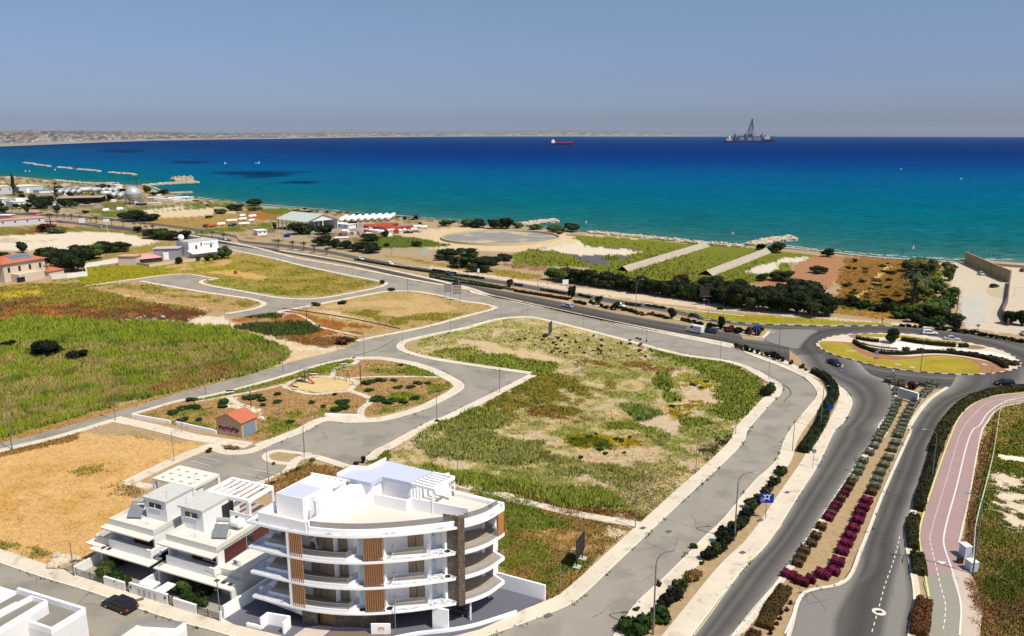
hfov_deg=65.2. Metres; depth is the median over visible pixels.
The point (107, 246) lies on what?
tree
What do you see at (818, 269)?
tree
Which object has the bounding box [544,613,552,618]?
drain cover
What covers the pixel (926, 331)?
moving car
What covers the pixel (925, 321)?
bush
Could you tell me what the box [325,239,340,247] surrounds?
tree
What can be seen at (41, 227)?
bush
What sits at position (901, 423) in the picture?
hedge block
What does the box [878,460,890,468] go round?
hedge block
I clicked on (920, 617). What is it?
hedge
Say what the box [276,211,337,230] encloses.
open hall
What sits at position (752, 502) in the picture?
bush
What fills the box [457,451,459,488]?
street lamp
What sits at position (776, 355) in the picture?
bush
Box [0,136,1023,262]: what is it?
sea
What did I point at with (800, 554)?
hedge block
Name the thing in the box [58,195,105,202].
open shed
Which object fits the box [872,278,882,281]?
bush
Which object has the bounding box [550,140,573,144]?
tanker ship
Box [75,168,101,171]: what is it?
offshore breakwater
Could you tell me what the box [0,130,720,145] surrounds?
hills
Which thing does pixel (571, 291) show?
tree
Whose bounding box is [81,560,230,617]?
villa yard
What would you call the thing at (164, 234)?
tree
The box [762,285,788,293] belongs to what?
belt tree
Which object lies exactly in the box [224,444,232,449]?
bush
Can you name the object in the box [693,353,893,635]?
exit road
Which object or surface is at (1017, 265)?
quay wall
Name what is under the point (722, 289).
belt tree
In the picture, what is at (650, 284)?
belt tree
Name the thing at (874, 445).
hedge block
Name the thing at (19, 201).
pavilion
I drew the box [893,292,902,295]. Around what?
bush
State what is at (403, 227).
gas tank
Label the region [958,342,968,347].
hedge
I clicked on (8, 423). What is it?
street lamp
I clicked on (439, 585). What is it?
door
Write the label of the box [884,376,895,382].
hedge block
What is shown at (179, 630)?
flat roofed building
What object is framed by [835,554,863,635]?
worn road patch
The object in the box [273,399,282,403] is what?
bush
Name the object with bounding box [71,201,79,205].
tree
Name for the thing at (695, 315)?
moving car
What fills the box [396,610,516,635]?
kerb wall
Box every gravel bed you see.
[823,341,1005,372]
[968,345,984,348]
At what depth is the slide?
196.97 m
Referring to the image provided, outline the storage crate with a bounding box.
[342,231,349,235]
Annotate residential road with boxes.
[0,307,527,490]
[143,275,414,315]
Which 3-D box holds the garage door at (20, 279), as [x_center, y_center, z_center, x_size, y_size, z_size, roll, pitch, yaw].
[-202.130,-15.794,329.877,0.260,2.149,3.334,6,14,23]
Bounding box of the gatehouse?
[253,229,266,235]
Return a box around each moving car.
[561,303,573,307]
[688,313,702,318]
[704,327,717,333]
[826,358,842,365]
[921,329,938,334]
[943,335,960,340]
[993,378,1014,385]
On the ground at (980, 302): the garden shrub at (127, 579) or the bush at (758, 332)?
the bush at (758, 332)
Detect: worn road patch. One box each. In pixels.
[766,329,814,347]
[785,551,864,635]
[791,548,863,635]
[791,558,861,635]
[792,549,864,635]
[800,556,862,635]
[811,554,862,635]
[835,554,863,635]
[878,539,911,635]
[879,551,910,635]
[880,539,909,635]
[882,555,908,635]
[883,539,907,635]
[884,559,906,635]
[885,539,905,635]
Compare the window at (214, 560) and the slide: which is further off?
the slide
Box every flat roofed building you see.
[0,586,88,635]
[122,623,187,635]
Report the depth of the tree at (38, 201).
646.18 m
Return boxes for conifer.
[4,173,17,195]
[49,185,56,199]
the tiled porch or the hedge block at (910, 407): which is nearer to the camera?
the hedge block at (910, 407)
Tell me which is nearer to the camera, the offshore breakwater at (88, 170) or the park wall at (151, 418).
the park wall at (151, 418)
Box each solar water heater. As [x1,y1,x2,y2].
[127,498,145,518]
[212,517,230,538]
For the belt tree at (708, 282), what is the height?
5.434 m
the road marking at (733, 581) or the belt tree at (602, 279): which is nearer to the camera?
the road marking at (733, 581)
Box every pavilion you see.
[6,198,26,207]
[139,253,161,262]
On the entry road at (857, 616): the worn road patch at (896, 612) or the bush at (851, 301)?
the worn road patch at (896, 612)
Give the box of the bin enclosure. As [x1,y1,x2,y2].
[260,612,290,634]
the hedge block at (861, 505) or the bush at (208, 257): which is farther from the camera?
the bush at (208, 257)
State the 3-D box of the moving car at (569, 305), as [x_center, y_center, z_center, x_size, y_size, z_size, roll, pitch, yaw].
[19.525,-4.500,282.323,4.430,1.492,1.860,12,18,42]
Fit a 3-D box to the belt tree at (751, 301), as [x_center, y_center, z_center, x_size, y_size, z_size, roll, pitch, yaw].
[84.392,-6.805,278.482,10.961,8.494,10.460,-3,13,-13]
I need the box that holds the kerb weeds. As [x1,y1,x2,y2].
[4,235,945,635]
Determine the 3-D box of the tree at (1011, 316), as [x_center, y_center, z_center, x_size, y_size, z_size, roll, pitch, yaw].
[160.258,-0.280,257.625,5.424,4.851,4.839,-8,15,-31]
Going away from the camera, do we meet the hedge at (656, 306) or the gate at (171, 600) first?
the gate at (171, 600)
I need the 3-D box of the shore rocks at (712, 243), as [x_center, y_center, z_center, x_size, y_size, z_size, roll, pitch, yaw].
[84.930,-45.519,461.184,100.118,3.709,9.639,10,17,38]
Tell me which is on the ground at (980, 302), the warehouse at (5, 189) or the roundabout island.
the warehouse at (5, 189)
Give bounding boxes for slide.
[300,366,314,382]
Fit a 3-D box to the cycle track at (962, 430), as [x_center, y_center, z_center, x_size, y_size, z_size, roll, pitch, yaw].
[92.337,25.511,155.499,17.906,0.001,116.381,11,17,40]
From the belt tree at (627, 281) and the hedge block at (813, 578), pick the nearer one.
the hedge block at (813, 578)
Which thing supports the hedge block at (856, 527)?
on the ground at (980, 302)
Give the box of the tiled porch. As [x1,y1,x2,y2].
[45,266,63,275]
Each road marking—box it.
[181,331,1022,635]
[694,525,781,634]
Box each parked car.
[101,594,138,614]
[443,603,473,616]
[989,283,999,287]
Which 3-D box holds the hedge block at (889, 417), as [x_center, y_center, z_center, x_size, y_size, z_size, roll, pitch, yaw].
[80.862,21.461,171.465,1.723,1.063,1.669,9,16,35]
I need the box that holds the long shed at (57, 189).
[53,187,94,191]
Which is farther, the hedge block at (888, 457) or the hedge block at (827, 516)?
the hedge block at (888, 457)
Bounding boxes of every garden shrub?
[94,557,114,578]
[108,569,123,577]
[109,556,124,564]
[115,576,131,585]
[168,577,186,592]
[174,579,195,593]
[179,591,196,600]
[188,595,209,606]
[197,584,213,597]
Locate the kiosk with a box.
[27,211,42,214]
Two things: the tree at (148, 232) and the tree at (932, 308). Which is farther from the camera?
the tree at (148, 232)
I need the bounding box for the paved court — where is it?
[878,341,1014,360]
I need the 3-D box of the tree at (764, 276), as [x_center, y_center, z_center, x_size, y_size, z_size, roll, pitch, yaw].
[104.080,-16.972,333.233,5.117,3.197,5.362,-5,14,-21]
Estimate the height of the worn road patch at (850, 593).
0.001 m
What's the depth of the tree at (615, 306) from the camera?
277.23 m
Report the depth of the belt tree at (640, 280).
305.27 m
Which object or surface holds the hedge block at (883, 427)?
on the ground at (980, 302)
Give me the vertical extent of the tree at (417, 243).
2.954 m
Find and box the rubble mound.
[170,175,193,181]
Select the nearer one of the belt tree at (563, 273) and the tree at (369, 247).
the belt tree at (563, 273)
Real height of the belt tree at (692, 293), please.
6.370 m
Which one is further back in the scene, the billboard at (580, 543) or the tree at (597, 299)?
the tree at (597, 299)
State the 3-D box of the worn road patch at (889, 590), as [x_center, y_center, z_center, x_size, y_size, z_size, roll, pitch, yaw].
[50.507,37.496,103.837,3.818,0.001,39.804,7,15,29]
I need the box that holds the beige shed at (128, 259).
[116,254,141,264]
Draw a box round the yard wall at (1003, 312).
[1002,278,1010,325]
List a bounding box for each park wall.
[131,414,170,423]
[175,421,216,433]
[325,413,358,417]
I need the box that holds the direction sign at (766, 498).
[760,494,773,518]
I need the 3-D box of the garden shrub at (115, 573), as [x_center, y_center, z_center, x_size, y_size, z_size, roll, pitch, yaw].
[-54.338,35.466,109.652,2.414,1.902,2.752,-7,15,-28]
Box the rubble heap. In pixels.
[46,552,81,568]
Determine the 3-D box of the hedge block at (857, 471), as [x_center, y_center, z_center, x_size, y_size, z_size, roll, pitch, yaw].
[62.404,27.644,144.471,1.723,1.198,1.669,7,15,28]
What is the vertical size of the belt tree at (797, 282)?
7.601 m
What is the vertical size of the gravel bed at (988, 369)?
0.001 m
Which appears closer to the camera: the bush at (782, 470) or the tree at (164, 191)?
the bush at (782, 470)
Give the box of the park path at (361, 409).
[195,312,440,417]
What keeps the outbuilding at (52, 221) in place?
on the ground at (980, 302)
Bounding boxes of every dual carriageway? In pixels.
[0,212,1023,348]
[0,217,789,360]
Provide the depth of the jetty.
826.95 m
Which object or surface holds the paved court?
on the roundabout island
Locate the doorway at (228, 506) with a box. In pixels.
[221,500,233,517]
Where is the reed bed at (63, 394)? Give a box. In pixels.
[0,241,448,437]
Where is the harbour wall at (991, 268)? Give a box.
[964,252,1011,282]
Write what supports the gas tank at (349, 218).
on the ground at (980, 302)
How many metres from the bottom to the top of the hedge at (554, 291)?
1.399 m
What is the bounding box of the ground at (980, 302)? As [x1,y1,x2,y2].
[0,176,1023,635]
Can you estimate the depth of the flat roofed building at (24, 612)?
90.34 m
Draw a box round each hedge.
[354,258,468,277]
[428,273,513,290]
[429,275,502,289]
[432,269,456,273]
[458,273,484,278]
[513,289,569,299]
[540,288,566,294]
[578,293,591,297]
[625,302,641,306]
[645,303,665,308]
[745,627,761,635]
[756,583,792,629]
[797,367,839,453]
[852,339,1008,368]
[855,335,878,342]
[861,342,897,348]
[900,336,955,346]
[905,511,920,549]
[909,549,927,576]
[909,594,933,635]
[912,422,951,511]
[928,384,1023,452]
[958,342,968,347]
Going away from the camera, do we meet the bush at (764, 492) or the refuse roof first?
the refuse roof
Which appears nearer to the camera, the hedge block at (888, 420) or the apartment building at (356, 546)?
the apartment building at (356, 546)
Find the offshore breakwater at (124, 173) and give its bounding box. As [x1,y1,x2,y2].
[107,171,136,174]
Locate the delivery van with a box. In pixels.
[686,324,703,333]
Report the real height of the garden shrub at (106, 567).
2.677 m
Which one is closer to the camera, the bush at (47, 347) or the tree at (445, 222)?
the bush at (47, 347)
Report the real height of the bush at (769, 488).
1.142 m
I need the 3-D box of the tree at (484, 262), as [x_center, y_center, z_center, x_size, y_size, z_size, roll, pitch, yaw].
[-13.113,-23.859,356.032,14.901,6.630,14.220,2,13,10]
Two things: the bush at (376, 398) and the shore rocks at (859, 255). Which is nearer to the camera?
the bush at (376, 398)
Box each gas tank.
[57,188,64,194]
[79,187,91,193]
[91,187,100,193]
[101,191,112,194]
[111,191,118,198]
[117,191,124,198]
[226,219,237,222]
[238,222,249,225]
[339,214,348,221]
[345,214,354,221]
[352,214,361,220]
[359,214,368,221]
[364,222,398,227]
[366,213,375,221]
[367,224,392,228]
[372,213,381,220]
[379,213,388,220]
[381,225,413,229]
[384,227,399,230]
[386,212,395,220]
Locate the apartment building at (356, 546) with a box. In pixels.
[246,457,504,628]
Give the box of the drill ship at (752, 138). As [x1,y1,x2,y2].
[724,118,773,141]
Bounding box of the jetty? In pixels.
[170,191,192,193]
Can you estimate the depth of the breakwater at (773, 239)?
453.85 m
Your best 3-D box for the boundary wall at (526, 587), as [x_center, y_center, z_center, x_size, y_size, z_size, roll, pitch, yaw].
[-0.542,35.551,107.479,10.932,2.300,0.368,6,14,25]
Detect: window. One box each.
[149,502,160,510]
[185,511,197,519]
[203,557,216,562]
[247,532,252,548]
[310,536,317,545]
[312,562,318,570]
[313,587,320,595]
[318,537,324,547]
[319,563,326,573]
[321,588,327,597]
[325,537,332,549]
[326,564,333,575]
[328,589,334,599]
[340,538,343,549]
[341,564,345,574]
[343,590,346,598]
[344,538,347,549]
[345,564,348,574]
[347,590,349,599]
[407,535,414,546]
[408,561,415,572]
[409,586,416,597]
[416,534,422,547]
[416,560,423,572]
[417,585,424,597]
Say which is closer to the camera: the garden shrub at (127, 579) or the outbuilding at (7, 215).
the garden shrub at (127, 579)
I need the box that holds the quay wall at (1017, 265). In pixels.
[960,258,1023,267]
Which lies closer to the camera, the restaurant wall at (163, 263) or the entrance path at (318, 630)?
the entrance path at (318, 630)
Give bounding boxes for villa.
[85,465,219,566]
[153,477,274,599]
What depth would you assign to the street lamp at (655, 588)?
96.87 m
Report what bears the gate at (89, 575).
on the ground at (980, 302)
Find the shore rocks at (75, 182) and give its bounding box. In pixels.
[51,179,118,184]
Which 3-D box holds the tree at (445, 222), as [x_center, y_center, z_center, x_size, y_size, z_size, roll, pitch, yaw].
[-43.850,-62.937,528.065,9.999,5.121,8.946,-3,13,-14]
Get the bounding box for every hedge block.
[780,566,797,580]
[792,556,803,567]
[793,573,810,587]
[795,550,807,561]
[799,544,810,555]
[806,537,817,547]
[807,572,816,584]
[810,530,821,540]
[814,566,831,580]
[815,521,826,531]
[822,512,834,521]
[826,507,837,516]
[826,563,841,576]
[828,502,840,511]
[830,554,845,567]
[832,499,842,508]
[835,493,846,502]
[835,544,849,555]
[839,488,849,497]
[839,536,853,547]
[842,483,853,491]
[843,529,857,540]
[845,478,855,487]
[847,522,860,531]
[848,474,858,482]
[851,513,865,524]
[853,467,863,475]
[853,507,866,517]
[855,462,865,470]
[857,501,869,512]
[859,456,868,464]
[860,494,873,504]
[864,448,874,455]
[865,487,877,495]
[869,479,881,489]
[870,442,879,448]
[872,474,883,482]
[873,435,882,442]
[874,467,885,475]
[875,431,884,438]
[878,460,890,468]
[879,425,887,431]
[882,421,890,428]
[882,453,894,460]
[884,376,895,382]
[884,418,892,424]
[885,415,894,421]
[887,445,897,452]
[888,411,896,417]
[889,407,898,413]
[890,379,897,385]
[890,438,901,445]
[893,401,901,406]
[893,430,903,438]
[894,397,902,401]
[896,425,905,432]
[897,420,907,427]
[898,381,905,387]
[899,417,909,423]
[901,412,911,419]
[903,408,913,415]
[906,405,914,410]
[908,401,917,407]
[911,398,920,403]
[918,380,926,385]
[918,391,926,397]
[930,381,938,387]
[1010,360,1020,365]
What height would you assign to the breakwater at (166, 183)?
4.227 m
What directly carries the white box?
on the ground at (980, 302)
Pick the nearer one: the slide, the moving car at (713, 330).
the slide
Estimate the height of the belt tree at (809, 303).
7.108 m
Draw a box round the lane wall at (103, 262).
[85,258,117,266]
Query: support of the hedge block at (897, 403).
on the ground at (980, 302)
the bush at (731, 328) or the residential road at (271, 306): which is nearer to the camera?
the bush at (731, 328)
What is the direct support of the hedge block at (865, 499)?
on the ground at (980, 302)
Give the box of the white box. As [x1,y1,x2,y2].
[110,184,122,188]
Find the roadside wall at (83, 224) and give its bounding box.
[60,220,101,227]
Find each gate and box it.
[75,567,103,583]
[168,595,172,605]
[196,605,218,619]
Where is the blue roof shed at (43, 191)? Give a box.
[33,189,53,192]
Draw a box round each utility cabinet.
[958,542,972,559]
[965,558,979,572]
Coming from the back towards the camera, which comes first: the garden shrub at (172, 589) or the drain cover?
the garden shrub at (172, 589)
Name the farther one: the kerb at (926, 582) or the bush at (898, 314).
the bush at (898, 314)
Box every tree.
[0,207,8,212]
[0,252,10,255]
[15,241,27,252]
[20,203,32,207]
[25,196,54,207]
[33,246,57,256]
[39,247,67,265]
[45,213,54,223]
[45,227,66,232]
[52,205,59,210]
[55,198,72,206]
[55,247,87,270]
[67,244,93,257]
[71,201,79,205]
[85,243,104,258]
[95,241,113,252]
[110,241,131,251]
[122,210,148,220]
[133,226,141,232]
[139,213,158,220]
[141,228,167,237]
[143,185,151,192]
[153,230,172,239]
[157,189,168,194]
[166,230,191,239]
[213,208,226,213]
[217,245,232,258]
[226,204,243,210]
[247,206,261,210]
[248,199,262,204]
[287,223,314,233]
[310,235,331,245]
[314,224,333,233]
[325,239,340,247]
[336,240,352,248]
[347,241,365,250]
[359,233,380,240]
[360,242,381,252]
[381,231,388,235]
[411,241,421,245]
[433,248,459,259]
[438,219,452,225]
[447,256,471,266]
[456,247,478,257]
[459,218,471,225]
[465,256,497,270]
[471,218,485,227]
[486,255,503,262]
[487,219,501,228]
[498,253,512,260]
[499,217,513,228]
[506,279,513,286]
[512,223,523,227]
[528,224,543,228]
[543,267,559,279]
[546,224,565,230]
[554,267,572,279]
[563,223,579,230]
[567,285,575,298]
[568,269,582,283]
[580,269,598,285]
[590,271,612,286]
[594,296,602,304]
[608,273,624,288]
[611,301,619,309]
[615,276,634,290]
[630,275,648,292]
[644,279,662,293]
[655,280,672,295]
[668,279,694,297]
[668,307,676,317]
[672,273,690,282]
[685,282,701,299]
[695,285,707,301]
[696,275,724,285]
[699,284,716,302]
[704,279,725,284]
[713,280,730,305]
[727,284,750,308]
[730,278,749,284]
[742,285,769,309]
[755,273,768,280]
[756,244,766,249]
[756,289,786,310]
[758,285,782,292]
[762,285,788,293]
[766,242,785,251]
[769,270,795,280]
[769,293,791,311]
[775,283,787,286]
[778,289,807,313]
[783,284,810,292]
[786,278,826,289]
[800,295,822,315]
[805,285,825,295]
[809,265,828,272]
[812,292,841,301]
[820,248,835,256]
[820,297,839,315]
[885,328,900,342]
[900,258,930,270]
[900,268,932,304]
[908,283,935,300]
[912,300,952,317]
[921,258,940,270]
[925,277,949,291]
[930,295,957,308]
[940,287,961,297]
[941,261,952,268]
[942,265,955,280]
[1002,310,1017,323]
[1015,310,1023,325]
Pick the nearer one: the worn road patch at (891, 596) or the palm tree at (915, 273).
the worn road patch at (891, 596)
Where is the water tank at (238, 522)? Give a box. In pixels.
[228,516,244,530]
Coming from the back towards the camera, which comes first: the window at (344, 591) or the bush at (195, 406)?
the bush at (195, 406)
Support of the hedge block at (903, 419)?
on the ground at (980, 302)
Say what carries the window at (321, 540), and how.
in the apartment building at (356, 546)
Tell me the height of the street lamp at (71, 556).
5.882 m
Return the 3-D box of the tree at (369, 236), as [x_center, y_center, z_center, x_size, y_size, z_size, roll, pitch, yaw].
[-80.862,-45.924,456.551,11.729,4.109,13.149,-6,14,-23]
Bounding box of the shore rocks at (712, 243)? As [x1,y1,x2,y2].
[587,230,743,247]
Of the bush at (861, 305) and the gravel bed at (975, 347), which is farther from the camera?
the bush at (861, 305)
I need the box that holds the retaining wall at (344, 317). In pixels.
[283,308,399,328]
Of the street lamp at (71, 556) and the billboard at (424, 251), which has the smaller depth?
the street lamp at (71, 556)
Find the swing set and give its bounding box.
[335,369,349,380]
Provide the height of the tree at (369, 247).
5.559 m
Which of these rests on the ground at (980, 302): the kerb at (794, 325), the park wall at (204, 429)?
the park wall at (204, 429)
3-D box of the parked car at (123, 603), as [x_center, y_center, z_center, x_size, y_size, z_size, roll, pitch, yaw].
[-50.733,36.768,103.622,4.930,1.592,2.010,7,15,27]
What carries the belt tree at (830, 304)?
on the ground at (980, 302)
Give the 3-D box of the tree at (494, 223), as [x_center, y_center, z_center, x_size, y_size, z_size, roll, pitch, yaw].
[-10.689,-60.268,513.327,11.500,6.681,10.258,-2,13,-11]
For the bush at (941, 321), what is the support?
on the ground at (980, 302)
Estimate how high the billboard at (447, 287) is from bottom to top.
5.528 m
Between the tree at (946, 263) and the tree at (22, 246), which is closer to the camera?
the tree at (946, 263)
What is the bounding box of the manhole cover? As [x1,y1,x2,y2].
[872,608,885,615]
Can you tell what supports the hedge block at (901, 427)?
on the ground at (980, 302)
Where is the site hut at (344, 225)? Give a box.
[338,222,356,228]
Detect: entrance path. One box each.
[294,625,333,635]
[324,629,397,635]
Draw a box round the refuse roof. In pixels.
[139,579,175,591]
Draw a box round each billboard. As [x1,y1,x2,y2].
[79,218,84,225]
[421,249,428,260]
[444,284,451,297]
[453,285,461,300]
[547,321,552,337]
[573,530,586,569]
[700,287,709,305]
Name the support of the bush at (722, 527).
on the ground at (980, 302)
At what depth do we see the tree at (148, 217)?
556.66 m
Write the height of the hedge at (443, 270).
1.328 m
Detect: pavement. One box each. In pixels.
[0,235,947,635]
[952,568,981,635]
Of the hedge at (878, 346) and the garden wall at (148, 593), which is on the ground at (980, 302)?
the garden wall at (148, 593)
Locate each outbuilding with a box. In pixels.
[0,214,14,216]
[45,220,56,222]
[78,204,95,206]
[135,202,146,204]
[147,202,162,204]
[157,198,171,200]
[173,197,193,200]
[334,236,348,238]
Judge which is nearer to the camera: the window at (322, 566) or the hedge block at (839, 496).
the window at (322, 566)
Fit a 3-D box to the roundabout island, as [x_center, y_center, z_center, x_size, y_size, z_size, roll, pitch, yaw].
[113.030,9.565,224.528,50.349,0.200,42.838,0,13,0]
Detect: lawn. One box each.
[819,341,980,373]
[856,334,961,344]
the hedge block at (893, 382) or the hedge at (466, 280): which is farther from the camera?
the hedge at (466, 280)
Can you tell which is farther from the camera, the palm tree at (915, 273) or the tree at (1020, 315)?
the palm tree at (915, 273)
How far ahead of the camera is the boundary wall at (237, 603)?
103.47 m
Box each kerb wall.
[246,622,260,629]
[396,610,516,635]
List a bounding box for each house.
[0,197,11,204]
[0,253,45,282]
[42,202,58,207]
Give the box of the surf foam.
[93,182,1007,259]
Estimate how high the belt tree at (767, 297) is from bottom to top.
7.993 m
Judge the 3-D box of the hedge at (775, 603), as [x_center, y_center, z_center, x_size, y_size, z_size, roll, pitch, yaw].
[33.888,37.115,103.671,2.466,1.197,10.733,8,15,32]
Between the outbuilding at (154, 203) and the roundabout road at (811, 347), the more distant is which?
the outbuilding at (154, 203)
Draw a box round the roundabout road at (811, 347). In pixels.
[789,325,1023,388]
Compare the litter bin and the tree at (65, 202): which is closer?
the litter bin
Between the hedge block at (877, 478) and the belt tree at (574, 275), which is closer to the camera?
the hedge block at (877, 478)
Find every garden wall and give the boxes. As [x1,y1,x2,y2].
[51,266,87,278]
[74,553,101,574]
[103,576,125,590]
[128,582,168,604]
[139,570,158,582]
[173,597,196,613]
[218,610,222,621]
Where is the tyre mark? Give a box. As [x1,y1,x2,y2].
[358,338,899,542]
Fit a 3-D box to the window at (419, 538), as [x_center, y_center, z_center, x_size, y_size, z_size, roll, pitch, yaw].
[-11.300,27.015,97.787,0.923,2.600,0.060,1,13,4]
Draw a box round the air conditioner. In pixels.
[233,558,240,566]
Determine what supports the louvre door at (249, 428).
in the substation hut at (241, 422)
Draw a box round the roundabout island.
[816,333,1017,373]
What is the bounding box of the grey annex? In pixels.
[152,246,182,259]
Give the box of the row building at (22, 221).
[0,216,45,226]
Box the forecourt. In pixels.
[225,588,541,635]
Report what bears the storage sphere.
on the ground at (980, 302)
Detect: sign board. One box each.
[371,623,390,633]
[562,279,568,285]
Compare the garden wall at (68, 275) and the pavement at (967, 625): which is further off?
the garden wall at (68, 275)
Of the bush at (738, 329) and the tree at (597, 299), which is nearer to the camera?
the bush at (738, 329)
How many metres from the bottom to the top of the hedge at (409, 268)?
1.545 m
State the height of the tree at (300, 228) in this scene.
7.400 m
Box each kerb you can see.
[0,235,949,635]
[333,627,370,630]
[690,318,906,326]
[698,318,899,326]
[816,333,1021,374]
[817,333,1021,374]
[919,392,1023,598]
[958,402,1022,541]
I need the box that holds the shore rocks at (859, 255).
[784,247,953,262]
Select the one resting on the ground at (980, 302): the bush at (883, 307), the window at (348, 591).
the bush at (883, 307)
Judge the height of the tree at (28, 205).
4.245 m
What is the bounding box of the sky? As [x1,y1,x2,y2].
[0,0,1023,136]
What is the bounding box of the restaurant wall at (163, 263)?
[136,258,196,266]
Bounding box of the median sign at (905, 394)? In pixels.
[898,387,918,400]
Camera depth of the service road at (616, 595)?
127.21 m
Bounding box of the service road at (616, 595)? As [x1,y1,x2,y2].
[0,237,815,635]
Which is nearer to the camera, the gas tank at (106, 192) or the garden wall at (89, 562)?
the garden wall at (89, 562)
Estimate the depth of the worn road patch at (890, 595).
105.79 m
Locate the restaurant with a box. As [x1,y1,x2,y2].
[176,234,219,257]
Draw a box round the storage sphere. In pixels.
[124,185,141,202]
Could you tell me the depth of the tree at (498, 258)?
370.94 m
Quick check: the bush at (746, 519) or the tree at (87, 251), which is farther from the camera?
the tree at (87, 251)
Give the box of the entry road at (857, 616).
[792,367,1023,635]
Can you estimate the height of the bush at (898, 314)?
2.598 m
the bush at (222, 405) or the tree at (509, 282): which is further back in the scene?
the tree at (509, 282)
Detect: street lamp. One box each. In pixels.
[4,392,12,449]
[55,540,74,575]
[204,570,219,611]
[394,594,399,635]
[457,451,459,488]
[559,548,574,593]
[635,489,648,527]
[652,549,680,634]
[734,471,757,540]
[924,429,936,473]
[958,491,982,574]
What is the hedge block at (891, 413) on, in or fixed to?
on the ground at (980, 302)
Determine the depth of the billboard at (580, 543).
113.51 m
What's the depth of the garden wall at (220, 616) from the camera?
100.60 m
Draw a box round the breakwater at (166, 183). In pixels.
[140,181,199,185]
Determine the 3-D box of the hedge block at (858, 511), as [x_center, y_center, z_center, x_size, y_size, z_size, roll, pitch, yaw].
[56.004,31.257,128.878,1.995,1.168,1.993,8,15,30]
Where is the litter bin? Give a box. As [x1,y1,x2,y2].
[956,556,963,563]
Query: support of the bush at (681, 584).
on the ground at (980, 302)
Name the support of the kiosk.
on the ground at (980, 302)
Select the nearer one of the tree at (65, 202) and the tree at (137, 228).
the tree at (137, 228)
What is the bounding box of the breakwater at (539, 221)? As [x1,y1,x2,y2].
[518,218,559,225]
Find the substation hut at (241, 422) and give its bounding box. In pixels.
[213,407,258,437]
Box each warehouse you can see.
[0,185,11,194]
[15,184,42,192]
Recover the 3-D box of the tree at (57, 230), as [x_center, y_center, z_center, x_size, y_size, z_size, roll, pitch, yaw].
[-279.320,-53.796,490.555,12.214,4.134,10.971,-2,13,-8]
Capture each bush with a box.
[0,340,16,345]
[26,339,64,355]
[35,223,61,230]
[65,349,87,358]
[166,409,178,414]
[175,257,182,262]
[175,416,188,421]
[176,405,189,411]
[186,397,197,400]
[187,404,201,408]
[203,254,213,260]
[217,403,227,407]
[218,399,229,403]
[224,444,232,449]
[242,393,262,399]
[257,397,266,400]
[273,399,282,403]
[329,407,340,412]
[335,336,348,343]
[335,398,350,404]
[337,404,349,409]
[361,379,375,383]
[364,388,373,391]
[369,396,385,401]
[374,377,386,381]
[381,397,398,402]
[398,399,408,402]
[409,395,419,399]
[616,612,651,635]
[636,614,655,628]
[647,602,671,624]
[657,591,675,606]
[666,587,683,601]
[671,577,689,593]
[684,568,702,581]
[689,543,697,548]
[699,547,717,559]
[706,322,712,328]
[706,542,721,550]
[710,541,727,551]
[715,529,732,545]
[717,524,734,535]
[718,318,724,328]
[724,325,734,331]
[727,517,745,529]
[735,327,742,332]
[738,509,754,517]
[738,514,748,524]
[743,497,758,509]
[744,326,752,334]
[753,493,759,498]
[754,329,760,335]
[759,381,775,394]
[759,490,769,493]
[761,486,773,491]
[767,480,775,486]
[769,351,776,357]
[769,475,781,485]
[773,353,779,359]
[774,466,787,474]
[837,298,848,304]
[844,297,861,306]
[855,299,870,308]
[869,302,880,310]
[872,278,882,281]
[877,303,891,311]
[881,298,891,301]
[889,301,901,311]
[890,311,909,318]
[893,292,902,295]
[901,306,913,313]
[904,313,923,322]
[906,298,919,302]
[906,381,918,388]
[918,316,939,325]
[934,317,947,325]
[944,313,966,321]
[946,319,961,328]
[1006,337,1015,341]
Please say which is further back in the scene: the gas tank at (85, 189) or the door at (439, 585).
the gas tank at (85, 189)
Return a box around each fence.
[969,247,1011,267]
[973,397,1023,557]
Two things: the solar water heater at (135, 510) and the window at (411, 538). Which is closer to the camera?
the window at (411, 538)
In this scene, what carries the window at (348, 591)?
in the apartment building at (356, 546)
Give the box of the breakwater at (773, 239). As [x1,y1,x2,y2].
[744,234,797,245]
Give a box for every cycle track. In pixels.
[920,393,1023,576]
[924,572,959,635]
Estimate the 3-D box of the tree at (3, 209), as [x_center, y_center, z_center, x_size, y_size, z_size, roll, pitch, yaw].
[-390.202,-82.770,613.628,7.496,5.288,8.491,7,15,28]
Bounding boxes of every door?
[17,276,24,282]
[163,252,168,259]
[243,420,255,436]
[320,613,335,624]
[436,532,441,543]
[437,557,441,568]
[437,583,442,593]
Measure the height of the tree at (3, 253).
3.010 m
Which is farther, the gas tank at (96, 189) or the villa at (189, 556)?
the gas tank at (96, 189)
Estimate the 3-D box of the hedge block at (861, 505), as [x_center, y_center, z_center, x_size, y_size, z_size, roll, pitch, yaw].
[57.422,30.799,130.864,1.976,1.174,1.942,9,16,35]
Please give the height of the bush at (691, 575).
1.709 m
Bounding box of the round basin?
[441,229,560,245]
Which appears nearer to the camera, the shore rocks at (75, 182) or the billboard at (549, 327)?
the billboard at (549, 327)
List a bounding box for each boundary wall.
[222,578,272,618]
[496,572,545,600]

